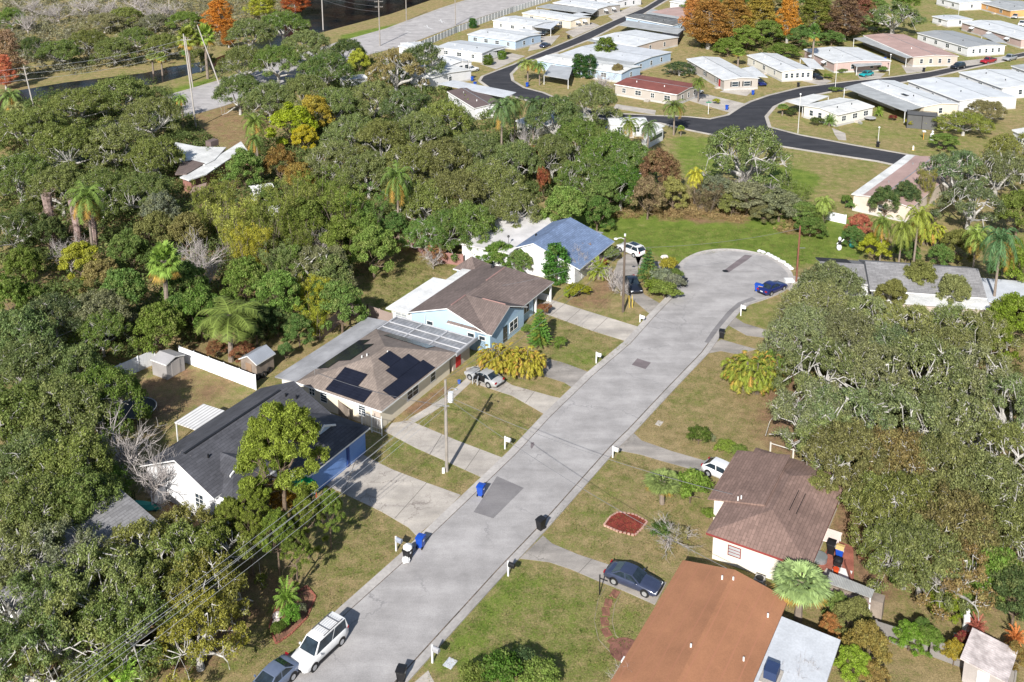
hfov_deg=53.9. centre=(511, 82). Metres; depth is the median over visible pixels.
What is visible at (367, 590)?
kerb
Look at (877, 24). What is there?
broadleaf tree
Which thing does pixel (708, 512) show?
shrub
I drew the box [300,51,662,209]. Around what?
undergrowth
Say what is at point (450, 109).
live oak
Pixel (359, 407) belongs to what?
window
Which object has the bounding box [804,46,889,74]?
mobile home
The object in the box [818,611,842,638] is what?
broadleaf tree
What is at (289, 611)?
shrub
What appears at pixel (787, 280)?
utility pole
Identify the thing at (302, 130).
broadleaf tree
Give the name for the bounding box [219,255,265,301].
broadleaf tree
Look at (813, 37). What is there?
cabbage palm
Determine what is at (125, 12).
live oak
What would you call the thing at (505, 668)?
shrub
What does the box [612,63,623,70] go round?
broadleaf tree
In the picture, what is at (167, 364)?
garden shed
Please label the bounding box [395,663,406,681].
wheelie bin
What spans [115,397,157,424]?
trampoline
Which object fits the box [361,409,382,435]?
gate
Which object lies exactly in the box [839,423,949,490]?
live oak
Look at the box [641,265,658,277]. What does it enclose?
shrub
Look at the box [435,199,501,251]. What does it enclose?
live oak
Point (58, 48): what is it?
live oak
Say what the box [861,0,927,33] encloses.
live oak
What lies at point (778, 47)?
broadleaf tree
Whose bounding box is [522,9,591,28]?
mobile home
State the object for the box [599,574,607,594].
sign post
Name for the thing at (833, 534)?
patio tabletop
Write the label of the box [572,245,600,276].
bare tree
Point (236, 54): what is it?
live oak
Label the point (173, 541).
live oak
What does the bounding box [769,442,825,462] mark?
rail fence
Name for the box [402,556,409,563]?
rubbish bag
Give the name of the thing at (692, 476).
broadleaf tree
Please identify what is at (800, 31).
broadleaf tree
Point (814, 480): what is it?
broadleaf tree
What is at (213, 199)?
bamboo clump
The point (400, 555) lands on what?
kerb
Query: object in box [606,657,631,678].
bare tree
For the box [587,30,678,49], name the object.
mobile home
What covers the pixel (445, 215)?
live oak
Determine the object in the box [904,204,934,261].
queen palm
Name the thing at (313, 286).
broadleaf tree
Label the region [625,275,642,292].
parked car
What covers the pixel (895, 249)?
broadleaf tree
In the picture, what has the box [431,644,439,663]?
mailbox
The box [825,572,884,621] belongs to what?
lean to
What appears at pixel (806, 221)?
broadleaf tree
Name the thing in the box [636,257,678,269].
driveway
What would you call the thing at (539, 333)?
tiered conifer
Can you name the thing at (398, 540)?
mailbox
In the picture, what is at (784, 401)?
live oak
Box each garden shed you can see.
[150,349,184,379]
[239,345,275,377]
[249,183,273,199]
[960,627,1017,681]
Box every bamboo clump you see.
[187,173,238,240]
[202,193,260,259]
[222,220,272,286]
[242,191,292,261]
[258,238,300,300]
[261,175,318,241]
[277,213,323,251]
[290,163,347,220]
[292,297,331,339]
[296,272,329,315]
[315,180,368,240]
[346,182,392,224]
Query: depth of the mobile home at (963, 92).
235.57 m
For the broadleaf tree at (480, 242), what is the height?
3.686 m
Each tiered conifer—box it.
[526,309,552,347]
[637,248,656,281]
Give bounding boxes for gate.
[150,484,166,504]
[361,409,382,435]
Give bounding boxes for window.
[194,492,204,509]
[309,388,314,395]
[320,392,327,403]
[358,405,365,416]
[395,311,406,319]
[407,384,418,401]
[430,371,435,382]
[467,332,474,337]
[479,335,485,340]
[509,317,517,333]
[524,303,528,313]
[635,90,640,95]
[650,132,661,141]
[727,544,740,558]
[730,81,739,86]
[742,81,751,85]
[878,204,883,211]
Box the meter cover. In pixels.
[443,657,456,668]
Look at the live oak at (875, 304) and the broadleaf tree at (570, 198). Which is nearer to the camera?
the live oak at (875, 304)
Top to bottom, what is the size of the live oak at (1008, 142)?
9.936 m
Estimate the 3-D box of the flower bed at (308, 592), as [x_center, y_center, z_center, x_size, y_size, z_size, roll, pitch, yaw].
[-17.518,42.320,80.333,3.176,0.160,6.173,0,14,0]
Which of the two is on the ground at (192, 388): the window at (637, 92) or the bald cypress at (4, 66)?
the bald cypress at (4, 66)
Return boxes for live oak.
[0,7,25,30]
[0,105,66,149]
[0,150,59,207]
[0,206,44,247]
[0,304,67,380]
[0,333,84,410]
[0,372,121,444]
[0,378,79,480]
[0,427,62,510]
[0,472,90,545]
[0,517,67,589]
[0,560,92,662]
[0,609,92,681]
[3,424,120,524]
[7,291,93,345]
[7,590,126,681]
[11,514,112,620]
[16,35,46,61]
[24,340,107,383]
[25,123,112,177]
[25,162,95,216]
[25,461,131,529]
[32,39,84,67]
[36,538,166,662]
[39,86,122,126]
[43,362,154,442]
[57,287,138,346]
[62,576,194,681]
[66,28,110,53]
[66,165,131,218]
[67,307,137,357]
[71,121,152,172]
[79,12,125,32]
[85,74,155,112]
[87,36,136,65]
[89,458,135,493]
[92,516,181,595]
[103,555,218,675]
[109,6,144,28]
[112,171,178,213]
[118,26,154,52]
[118,96,183,137]
[123,136,186,174]
[134,13,168,32]
[140,32,183,61]
[141,517,233,614]
[144,546,252,669]
[145,500,227,557]
[151,586,250,681]
[165,11,205,36]
[165,516,268,613]
[184,48,216,71]
[211,72,259,116]
[212,44,268,79]
[224,17,278,49]
[240,80,294,122]
[248,43,305,83]
[252,9,310,42]
[272,73,327,113]
[281,29,331,65]
[286,243,358,291]
[295,50,357,84]
[303,139,359,186]
[312,85,364,120]
[317,112,382,153]
[330,38,366,71]
[337,149,391,198]
[349,79,401,120]
[351,117,409,156]
[364,47,430,93]
[370,141,437,190]
[378,85,432,121]
[389,179,458,220]
[393,111,448,147]
[394,41,446,79]
[396,217,453,258]
[408,136,473,181]
[413,98,472,140]
[418,207,477,261]
[422,168,493,214]
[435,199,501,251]
[443,128,504,169]
[454,156,528,215]
[483,185,543,227]
[487,139,544,179]
[521,133,578,184]
[524,94,586,141]
[546,117,610,159]
[552,154,609,200]
[566,80,623,120]
[581,128,642,168]
[599,163,650,216]
[603,139,656,187]
[662,61,695,75]
[698,124,797,187]
[755,301,847,369]
[765,377,865,462]
[770,280,851,341]
[771,337,874,438]
[782,408,849,471]
[791,260,870,311]
[795,385,902,468]
[796,416,905,502]
[798,305,880,364]
[827,340,920,426]
[836,468,930,526]
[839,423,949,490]
[844,293,900,328]
[846,471,958,558]
[848,380,950,466]
[850,320,924,381]
[856,517,951,594]
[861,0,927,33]
[867,332,977,425]
[868,510,973,614]
[877,302,934,339]
[892,479,1013,585]
[897,389,1017,471]
[897,431,1002,507]
[907,323,976,381]
[907,536,1002,622]
[915,149,989,202]
[924,301,979,349]
[926,340,1016,420]
[929,179,1006,234]
[932,110,995,135]
[934,449,1023,535]
[942,308,1022,366]
[948,418,1023,500]
[952,491,1023,584]
[957,148,1023,194]
[963,99,1007,120]
[963,372,1023,452]
[978,132,1023,184]
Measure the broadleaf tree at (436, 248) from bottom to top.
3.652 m
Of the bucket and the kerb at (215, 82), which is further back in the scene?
the kerb at (215, 82)
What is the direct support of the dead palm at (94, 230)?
on the ground at (192, 388)
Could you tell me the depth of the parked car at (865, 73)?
262.51 m
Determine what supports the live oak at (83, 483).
on the ground at (192, 388)
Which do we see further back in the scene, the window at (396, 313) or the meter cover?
the window at (396, 313)
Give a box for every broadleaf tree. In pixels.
[0,272,30,310]
[2,244,46,282]
[14,282,45,309]
[27,212,68,251]
[57,241,97,279]
[79,252,119,293]
[97,267,149,325]
[106,228,151,270]
[130,300,185,353]
[131,209,172,251]
[137,189,181,225]
[159,259,210,297]
[165,211,210,256]
[165,293,196,332]
[176,283,221,341]
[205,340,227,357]
[214,504,240,535]
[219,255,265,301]
[221,147,264,190]
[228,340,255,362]
[234,302,279,345]
[247,269,307,317]
[256,186,280,205]
[258,479,296,508]
[259,305,290,336]
[261,143,296,179]
[265,101,317,145]
[272,244,314,278]
[280,313,314,347]
[281,196,328,245]
[283,161,316,188]
[290,124,318,149]
[299,94,335,131]
[304,279,330,310]
[307,250,352,282]
[315,280,370,333]
[318,215,361,262]
[343,209,378,254]
[347,48,370,73]
[349,224,400,277]
[379,211,408,243]
[423,242,446,264]
[472,238,488,259]
[477,240,513,266]
[506,249,533,271]
[539,184,587,221]
[581,195,614,230]
[582,172,619,213]
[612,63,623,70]
[628,175,667,219]
[638,147,683,186]
[655,176,688,212]
[668,467,713,502]
[697,174,732,205]
[712,37,742,55]
[717,181,773,215]
[732,25,767,50]
[753,187,802,221]
[755,19,784,44]
[766,42,802,56]
[772,0,782,9]
[778,0,806,14]
[781,201,822,220]
[785,24,814,46]
[793,216,830,236]
[807,469,838,507]
[817,30,846,45]
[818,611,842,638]
[821,590,848,621]
[831,596,874,636]
[833,644,871,681]
[840,618,893,668]
[841,225,865,248]
[843,213,874,233]
[858,232,892,260]
[858,544,890,569]
[858,659,891,681]
[861,0,890,17]
[867,17,889,31]
[867,185,901,216]
[873,278,908,304]
[888,618,925,656]
[889,565,906,586]
[891,240,921,261]
[892,0,922,8]
[892,179,922,205]
[903,259,937,287]
[911,616,932,626]
[915,624,946,657]
[926,587,962,624]
[927,243,954,264]
[928,133,960,149]
[935,272,971,303]
[940,228,980,262]
[940,637,964,665]
[952,630,969,646]
[953,585,979,616]
[962,545,1023,608]
[965,313,1020,359]
[984,564,1023,627]
[986,291,1023,347]
[987,238,1023,282]
[992,188,1023,237]
[1005,640,1023,672]
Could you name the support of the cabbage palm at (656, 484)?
on the ground at (192, 388)
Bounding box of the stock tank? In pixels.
[815,551,827,564]
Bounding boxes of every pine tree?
[213,496,245,549]
[229,511,265,574]
[233,399,330,522]
[236,479,274,540]
[237,437,294,512]
[255,507,296,577]
[278,528,312,588]
[291,490,328,558]
[314,488,346,549]
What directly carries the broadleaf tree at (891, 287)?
on the ground at (192, 388)
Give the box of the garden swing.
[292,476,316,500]
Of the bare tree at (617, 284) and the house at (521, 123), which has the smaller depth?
the bare tree at (617, 284)
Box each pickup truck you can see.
[469,65,478,71]
[980,56,996,63]
[1002,54,1017,60]
[1018,20,1023,26]
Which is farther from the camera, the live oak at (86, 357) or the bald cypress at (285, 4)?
the bald cypress at (285, 4)
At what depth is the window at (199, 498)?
91.68 m
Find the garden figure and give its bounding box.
[962,609,970,631]
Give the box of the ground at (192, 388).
[0,0,1023,681]
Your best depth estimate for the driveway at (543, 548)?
86.19 m
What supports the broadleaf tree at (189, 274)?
on the ground at (192, 388)
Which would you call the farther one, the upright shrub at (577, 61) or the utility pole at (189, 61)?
the upright shrub at (577, 61)
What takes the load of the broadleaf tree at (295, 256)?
on the ground at (192, 388)
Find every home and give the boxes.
[339,74,366,87]
[398,42,445,55]
[400,64,471,88]
[438,80,515,119]
[439,40,507,62]
[467,28,541,49]
[492,15,560,35]
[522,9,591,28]
[536,0,620,16]
[536,54,641,85]
[561,42,670,71]
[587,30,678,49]
[592,0,640,8]
[614,75,699,103]
[619,14,687,42]
[645,7,706,20]
[670,0,685,7]
[686,56,767,90]
[747,52,824,81]
[786,94,874,126]
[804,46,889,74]
[843,79,958,121]
[851,155,959,222]
[853,33,958,66]
[907,77,1017,111]
[917,30,1006,56]
[932,15,971,26]
[936,0,991,10]
[959,69,1023,97]
[961,20,1023,48]
[981,0,1023,17]
[1011,64,1023,72]
[1012,128,1023,145]
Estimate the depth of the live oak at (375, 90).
215.74 m
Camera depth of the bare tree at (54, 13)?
338.33 m
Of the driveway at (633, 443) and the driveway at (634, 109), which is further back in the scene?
the driveway at (634, 109)
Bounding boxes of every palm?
[0,88,23,111]
[3,101,24,144]
[39,187,60,251]
[63,180,109,252]
[65,198,89,245]
[82,197,104,245]
[86,647,116,681]
[110,657,139,681]
[145,50,158,73]
[145,239,185,299]
[155,52,166,75]
[172,93,189,116]
[175,23,198,80]
[193,295,263,362]
[196,21,216,78]
[240,113,267,157]
[244,130,263,154]
[272,575,301,618]
[380,160,413,239]
[475,342,519,375]
[488,96,516,144]
[505,345,546,379]
[506,95,524,138]
[517,58,537,81]
[522,96,541,139]
[531,61,547,84]
[588,257,609,280]
[620,114,639,137]
[639,119,658,146]
[644,467,683,504]
[663,98,686,134]
[677,125,684,135]
[685,166,704,203]
[692,77,705,101]
[719,349,783,395]
[731,47,746,66]
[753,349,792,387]
[770,557,833,622]
[776,103,788,115]
[807,23,820,58]
[814,195,834,220]
[821,112,837,126]
[870,212,892,260]
[873,106,883,116]
[890,215,916,261]
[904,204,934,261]
[915,219,947,245]
[962,223,992,267]
[964,611,988,633]
[978,225,1022,296]
[1004,623,1023,646]
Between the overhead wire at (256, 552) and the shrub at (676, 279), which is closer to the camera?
the overhead wire at (256, 552)
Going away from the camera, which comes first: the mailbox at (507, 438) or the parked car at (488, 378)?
the mailbox at (507, 438)
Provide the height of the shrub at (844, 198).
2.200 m
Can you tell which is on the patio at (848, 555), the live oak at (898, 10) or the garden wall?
the garden wall
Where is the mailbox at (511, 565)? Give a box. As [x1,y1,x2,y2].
[507,561,515,576]
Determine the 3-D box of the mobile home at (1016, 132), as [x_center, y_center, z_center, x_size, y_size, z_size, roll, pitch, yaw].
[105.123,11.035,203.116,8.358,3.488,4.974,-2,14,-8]
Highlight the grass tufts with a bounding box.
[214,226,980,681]
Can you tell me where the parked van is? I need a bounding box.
[291,611,348,673]
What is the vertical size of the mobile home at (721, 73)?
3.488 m
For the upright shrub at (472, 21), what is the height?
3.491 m
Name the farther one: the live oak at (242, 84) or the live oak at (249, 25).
the live oak at (249, 25)
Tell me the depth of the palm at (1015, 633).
77.00 m
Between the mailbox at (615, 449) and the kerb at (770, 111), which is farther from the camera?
the kerb at (770, 111)
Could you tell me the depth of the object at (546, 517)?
89.74 m
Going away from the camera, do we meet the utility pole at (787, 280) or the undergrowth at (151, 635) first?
the undergrowth at (151, 635)
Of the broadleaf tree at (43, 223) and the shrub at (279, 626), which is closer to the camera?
the shrub at (279, 626)
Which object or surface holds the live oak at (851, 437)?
on the ground at (192, 388)
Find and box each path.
[408,379,470,421]
[594,586,609,651]
[612,593,620,637]
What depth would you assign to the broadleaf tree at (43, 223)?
148.19 m
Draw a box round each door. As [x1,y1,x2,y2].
[171,359,180,376]
[245,362,251,372]
[311,449,346,495]
[349,434,363,464]
[373,410,380,427]
[456,354,460,367]
[503,325,506,342]
[976,670,989,681]
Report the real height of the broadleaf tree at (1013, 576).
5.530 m
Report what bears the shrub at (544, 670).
on the ground at (192, 388)
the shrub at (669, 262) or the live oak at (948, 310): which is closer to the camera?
the live oak at (948, 310)
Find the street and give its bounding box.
[288,251,787,681]
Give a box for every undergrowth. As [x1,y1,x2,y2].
[0,0,282,77]
[0,77,537,365]
[0,472,229,681]
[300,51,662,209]
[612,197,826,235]
[697,29,877,54]
[802,316,1023,556]
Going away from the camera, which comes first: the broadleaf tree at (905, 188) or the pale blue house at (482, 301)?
the pale blue house at (482, 301)
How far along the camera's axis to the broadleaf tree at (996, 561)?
79.56 m
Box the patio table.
[864,116,875,120]
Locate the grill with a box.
[834,556,842,571]
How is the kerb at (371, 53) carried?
on the ground at (192, 388)
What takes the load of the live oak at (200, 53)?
on the ground at (192, 388)
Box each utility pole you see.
[21,66,33,105]
[183,34,196,126]
[185,37,192,87]
[197,25,219,83]
[321,0,323,29]
[374,0,382,45]
[442,379,457,473]
[614,234,625,311]
[784,226,800,282]
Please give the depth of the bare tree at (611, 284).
137.77 m
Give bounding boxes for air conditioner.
[754,573,766,585]
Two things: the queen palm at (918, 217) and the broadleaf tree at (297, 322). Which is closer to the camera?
the broadleaf tree at (297, 322)
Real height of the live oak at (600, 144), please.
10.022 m
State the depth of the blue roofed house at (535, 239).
145.63 m
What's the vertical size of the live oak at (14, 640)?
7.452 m
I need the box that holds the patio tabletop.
[823,528,841,544]
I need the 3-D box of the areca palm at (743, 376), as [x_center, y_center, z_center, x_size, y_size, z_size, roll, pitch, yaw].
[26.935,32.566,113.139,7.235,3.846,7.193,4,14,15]
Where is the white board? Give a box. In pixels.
[832,567,851,578]
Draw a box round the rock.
[272,611,281,618]
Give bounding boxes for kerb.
[9,0,468,157]
[143,4,520,133]
[291,293,669,655]
[338,296,672,615]
[405,303,747,678]
[478,0,1023,177]
[673,249,792,304]
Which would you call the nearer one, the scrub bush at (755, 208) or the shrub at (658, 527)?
the shrub at (658, 527)
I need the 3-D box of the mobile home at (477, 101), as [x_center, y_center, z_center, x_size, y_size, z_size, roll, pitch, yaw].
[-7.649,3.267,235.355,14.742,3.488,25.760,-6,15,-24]
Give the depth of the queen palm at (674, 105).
208.39 m
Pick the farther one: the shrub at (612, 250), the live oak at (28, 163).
the live oak at (28, 163)
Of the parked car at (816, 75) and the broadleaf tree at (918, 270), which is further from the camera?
the parked car at (816, 75)
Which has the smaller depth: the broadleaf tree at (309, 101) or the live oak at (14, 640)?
the live oak at (14, 640)
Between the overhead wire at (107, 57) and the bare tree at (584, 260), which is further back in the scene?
the overhead wire at (107, 57)
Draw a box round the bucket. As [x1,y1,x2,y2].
[833,566,838,574]
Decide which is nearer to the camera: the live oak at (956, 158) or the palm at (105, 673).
the palm at (105, 673)
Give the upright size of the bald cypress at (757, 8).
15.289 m
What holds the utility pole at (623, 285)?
on the ground at (192, 388)
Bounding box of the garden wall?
[844,560,852,580]
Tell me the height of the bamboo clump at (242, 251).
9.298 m
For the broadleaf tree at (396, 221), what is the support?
on the ground at (192, 388)
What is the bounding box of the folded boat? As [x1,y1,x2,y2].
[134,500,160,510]
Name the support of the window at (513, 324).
in the pale blue house at (482, 301)
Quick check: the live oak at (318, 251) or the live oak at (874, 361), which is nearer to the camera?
the live oak at (874, 361)
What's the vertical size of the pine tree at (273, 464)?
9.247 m
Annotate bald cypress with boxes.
[0,29,29,82]
[0,54,18,89]
[198,0,236,38]
[219,24,235,47]
[241,0,276,15]
[279,0,311,13]
[678,0,700,29]
[683,0,735,48]
[712,0,753,36]
[740,0,783,33]
[775,0,803,42]
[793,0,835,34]
[820,0,867,38]
[849,0,876,25]
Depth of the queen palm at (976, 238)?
137.51 m
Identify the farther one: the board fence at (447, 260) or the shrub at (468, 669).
the board fence at (447, 260)
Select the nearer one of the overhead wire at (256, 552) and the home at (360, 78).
the overhead wire at (256, 552)
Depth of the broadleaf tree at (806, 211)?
159.39 m
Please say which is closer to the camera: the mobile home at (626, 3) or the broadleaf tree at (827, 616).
the broadleaf tree at (827, 616)
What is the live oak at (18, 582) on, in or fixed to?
on the ground at (192, 388)
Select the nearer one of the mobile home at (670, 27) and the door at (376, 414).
the door at (376, 414)
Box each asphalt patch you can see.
[474,476,522,517]
[632,358,650,368]
[725,255,751,271]
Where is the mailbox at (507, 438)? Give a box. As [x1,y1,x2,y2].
[504,436,510,448]
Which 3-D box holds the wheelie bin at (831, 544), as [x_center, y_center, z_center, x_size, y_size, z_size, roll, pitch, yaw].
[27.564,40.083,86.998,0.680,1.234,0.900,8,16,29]
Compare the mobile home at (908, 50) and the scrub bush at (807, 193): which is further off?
the mobile home at (908, 50)
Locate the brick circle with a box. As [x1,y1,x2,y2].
[609,637,633,660]
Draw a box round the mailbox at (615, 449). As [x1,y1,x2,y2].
[612,446,618,457]
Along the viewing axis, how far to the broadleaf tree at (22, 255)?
136.84 m
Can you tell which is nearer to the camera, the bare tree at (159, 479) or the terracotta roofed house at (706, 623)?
the terracotta roofed house at (706, 623)
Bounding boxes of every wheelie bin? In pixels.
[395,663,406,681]
[402,543,413,558]
[415,533,425,549]
[476,482,485,497]
[535,515,546,530]
[719,328,724,338]
[827,538,836,556]
[835,543,845,557]
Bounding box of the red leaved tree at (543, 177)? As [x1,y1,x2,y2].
[536,166,550,192]
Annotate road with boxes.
[12,0,533,185]
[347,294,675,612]
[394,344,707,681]
[481,0,1023,179]
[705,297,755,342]
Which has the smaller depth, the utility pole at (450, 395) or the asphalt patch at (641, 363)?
the utility pole at (450, 395)
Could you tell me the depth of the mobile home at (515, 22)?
325.06 m
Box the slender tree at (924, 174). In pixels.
[916,167,937,206]
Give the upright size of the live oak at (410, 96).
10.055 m
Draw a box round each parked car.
[252,652,298,681]
[464,367,504,388]
[539,31,548,35]
[539,42,550,47]
[603,559,663,597]
[616,241,645,257]
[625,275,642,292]
[701,457,729,478]
[757,280,787,295]
[758,79,766,85]
[812,72,823,79]
[859,70,873,76]
[950,61,965,68]
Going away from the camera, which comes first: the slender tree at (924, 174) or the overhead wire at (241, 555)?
the overhead wire at (241, 555)
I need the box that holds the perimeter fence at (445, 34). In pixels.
[401,0,550,44]
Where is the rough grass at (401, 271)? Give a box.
[347,250,452,307]
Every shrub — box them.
[270,620,286,635]
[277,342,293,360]
[279,603,300,626]
[296,602,306,613]
[458,660,484,681]
[468,18,476,28]
[475,646,523,681]
[482,54,493,64]
[497,50,506,59]
[514,645,538,670]
[517,655,561,681]
[520,324,531,333]
[537,303,551,312]
[541,242,571,285]
[554,336,566,347]
[563,289,574,297]
[566,282,592,296]
[572,53,584,77]
[581,54,597,77]
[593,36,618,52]
[599,245,619,261]
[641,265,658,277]
[644,277,660,295]
[647,267,672,280]
[649,520,672,538]
[650,279,683,297]
[659,257,677,269]
[663,273,686,285]
[668,525,688,545]
[671,268,684,275]
[685,424,712,443]
[700,507,715,518]
[712,438,735,453]
[730,443,749,453]
[784,108,797,115]
[809,117,824,125]
[828,87,843,90]
[841,195,852,202]
[845,200,857,207]
[877,66,887,71]
[888,114,896,120]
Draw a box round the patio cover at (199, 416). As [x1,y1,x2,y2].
[174,404,223,441]
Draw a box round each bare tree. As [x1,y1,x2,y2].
[6,0,49,16]
[10,13,37,32]
[36,2,93,22]
[45,228,87,272]
[68,0,97,12]
[88,399,162,482]
[89,0,121,13]
[119,0,156,11]
[120,443,179,513]
[142,6,170,16]
[151,1,184,15]
[178,228,226,267]
[196,254,223,285]
[305,222,338,259]
[422,248,444,268]
[508,127,542,144]
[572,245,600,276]
[590,72,617,88]
[602,265,622,290]
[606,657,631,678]
[614,277,629,295]
[642,511,704,559]
[729,175,753,181]
[782,651,819,678]
[932,574,961,615]
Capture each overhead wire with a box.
[35,45,181,72]
[35,50,183,78]
[36,39,182,66]
[58,388,442,681]
[68,398,441,681]
[74,395,442,681]
[85,401,445,680]
[100,405,447,680]
[318,373,439,404]
[447,240,624,377]
[447,396,732,494]
[447,398,725,567]
[449,249,624,388]
[507,252,619,284]
[628,229,795,247]
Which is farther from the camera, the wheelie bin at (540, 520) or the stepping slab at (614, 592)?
the wheelie bin at (540, 520)
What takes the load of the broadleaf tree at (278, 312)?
on the ground at (192, 388)
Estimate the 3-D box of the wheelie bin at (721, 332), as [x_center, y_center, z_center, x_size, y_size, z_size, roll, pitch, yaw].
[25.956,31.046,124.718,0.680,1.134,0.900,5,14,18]
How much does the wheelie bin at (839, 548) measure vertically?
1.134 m
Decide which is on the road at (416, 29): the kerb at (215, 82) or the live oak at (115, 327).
the kerb at (215, 82)
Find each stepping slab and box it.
[600,617,608,625]
[601,627,611,636]
[602,607,609,615]
[604,598,612,607]
[609,589,619,598]
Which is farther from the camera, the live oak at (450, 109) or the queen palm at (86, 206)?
the live oak at (450, 109)
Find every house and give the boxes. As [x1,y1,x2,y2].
[0,489,159,650]
[140,381,369,523]
[175,138,248,202]
[275,316,477,428]
[386,256,553,351]
[459,211,614,283]
[516,111,592,140]
[607,117,664,147]
[610,560,840,681]
[706,447,843,585]
[815,257,1023,323]
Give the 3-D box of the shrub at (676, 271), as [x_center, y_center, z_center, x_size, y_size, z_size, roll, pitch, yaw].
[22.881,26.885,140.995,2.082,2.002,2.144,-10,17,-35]
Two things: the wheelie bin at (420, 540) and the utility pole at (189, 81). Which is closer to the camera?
the wheelie bin at (420, 540)
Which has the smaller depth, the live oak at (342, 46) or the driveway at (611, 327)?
the driveway at (611, 327)
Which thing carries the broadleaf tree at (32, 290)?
on the ground at (192, 388)
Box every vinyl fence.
[115,351,155,373]
[178,345,256,389]
[826,212,846,223]
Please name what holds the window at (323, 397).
in the solar panel house at (400, 357)
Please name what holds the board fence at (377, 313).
on the ground at (192, 388)
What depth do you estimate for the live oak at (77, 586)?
76.54 m
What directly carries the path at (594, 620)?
on the ground at (192, 388)
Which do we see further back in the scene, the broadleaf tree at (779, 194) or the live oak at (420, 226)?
the broadleaf tree at (779, 194)
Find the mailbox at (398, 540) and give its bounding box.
[395,536,402,550]
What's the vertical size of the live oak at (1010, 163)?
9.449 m
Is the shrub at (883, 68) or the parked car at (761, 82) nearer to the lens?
the parked car at (761, 82)
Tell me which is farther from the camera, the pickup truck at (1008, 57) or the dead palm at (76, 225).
the pickup truck at (1008, 57)
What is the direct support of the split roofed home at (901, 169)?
on the ground at (192, 388)
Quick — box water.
[0,0,428,104]
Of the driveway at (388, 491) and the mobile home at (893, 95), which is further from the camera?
the mobile home at (893, 95)
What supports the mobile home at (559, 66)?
on the ground at (192, 388)
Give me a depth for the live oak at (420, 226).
146.60 m
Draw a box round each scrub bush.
[686,181,726,212]
[718,192,746,216]
[746,188,781,215]
[749,204,779,222]
[774,179,813,202]
[798,198,837,225]
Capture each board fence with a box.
[319,303,391,339]
[338,400,349,419]
[400,230,462,264]
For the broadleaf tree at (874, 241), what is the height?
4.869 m
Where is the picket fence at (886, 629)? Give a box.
[875,619,1016,681]
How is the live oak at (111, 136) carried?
on the ground at (192, 388)
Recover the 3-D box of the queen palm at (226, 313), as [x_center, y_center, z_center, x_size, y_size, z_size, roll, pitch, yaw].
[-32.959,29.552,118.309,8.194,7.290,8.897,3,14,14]
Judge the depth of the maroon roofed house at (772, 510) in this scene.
87.59 m
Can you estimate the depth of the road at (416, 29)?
318.02 m
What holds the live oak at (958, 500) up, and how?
on the ground at (192, 388)
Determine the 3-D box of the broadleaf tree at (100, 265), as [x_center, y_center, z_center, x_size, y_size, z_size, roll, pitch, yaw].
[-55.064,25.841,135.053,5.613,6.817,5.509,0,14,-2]
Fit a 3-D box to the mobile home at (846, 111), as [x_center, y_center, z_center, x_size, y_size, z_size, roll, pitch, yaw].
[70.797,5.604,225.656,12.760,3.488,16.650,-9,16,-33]
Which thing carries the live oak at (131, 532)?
on the ground at (192, 388)
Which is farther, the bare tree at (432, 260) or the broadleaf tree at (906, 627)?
the bare tree at (432, 260)
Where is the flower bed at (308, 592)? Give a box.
[269,585,315,643]
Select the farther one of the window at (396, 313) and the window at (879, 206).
the window at (879, 206)
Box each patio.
[819,541,853,580]
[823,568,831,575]
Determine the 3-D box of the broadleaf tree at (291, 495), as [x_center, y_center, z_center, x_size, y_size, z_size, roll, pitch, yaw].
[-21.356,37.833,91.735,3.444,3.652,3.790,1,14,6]
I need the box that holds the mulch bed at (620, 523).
[603,511,647,535]
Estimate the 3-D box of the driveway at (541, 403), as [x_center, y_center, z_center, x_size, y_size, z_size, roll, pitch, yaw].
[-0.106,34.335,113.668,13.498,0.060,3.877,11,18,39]
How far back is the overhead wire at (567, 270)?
129.71 m
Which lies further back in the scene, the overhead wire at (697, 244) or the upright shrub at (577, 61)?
the upright shrub at (577, 61)
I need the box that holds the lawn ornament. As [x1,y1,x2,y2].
[836,237,843,250]
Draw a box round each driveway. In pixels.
[327,455,459,534]
[384,420,501,476]
[415,671,433,681]
[466,365,558,413]
[481,53,523,68]
[520,536,666,604]
[528,35,559,50]
[533,357,586,386]
[537,300,636,340]
[566,23,599,36]
[609,6,642,19]
[614,104,655,114]
[614,254,658,312]
[619,433,711,475]
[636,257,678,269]
[689,93,743,111]
[709,339,755,353]
[720,89,753,95]
[729,317,787,340]
[788,276,799,290]
[804,77,830,84]
[832,128,845,139]
[855,72,884,78]
[902,65,925,73]
[948,57,1014,66]
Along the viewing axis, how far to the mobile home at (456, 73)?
253.73 m
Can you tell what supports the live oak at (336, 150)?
on the ground at (192, 388)
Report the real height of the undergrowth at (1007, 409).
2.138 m
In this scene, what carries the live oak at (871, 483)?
on the ground at (192, 388)

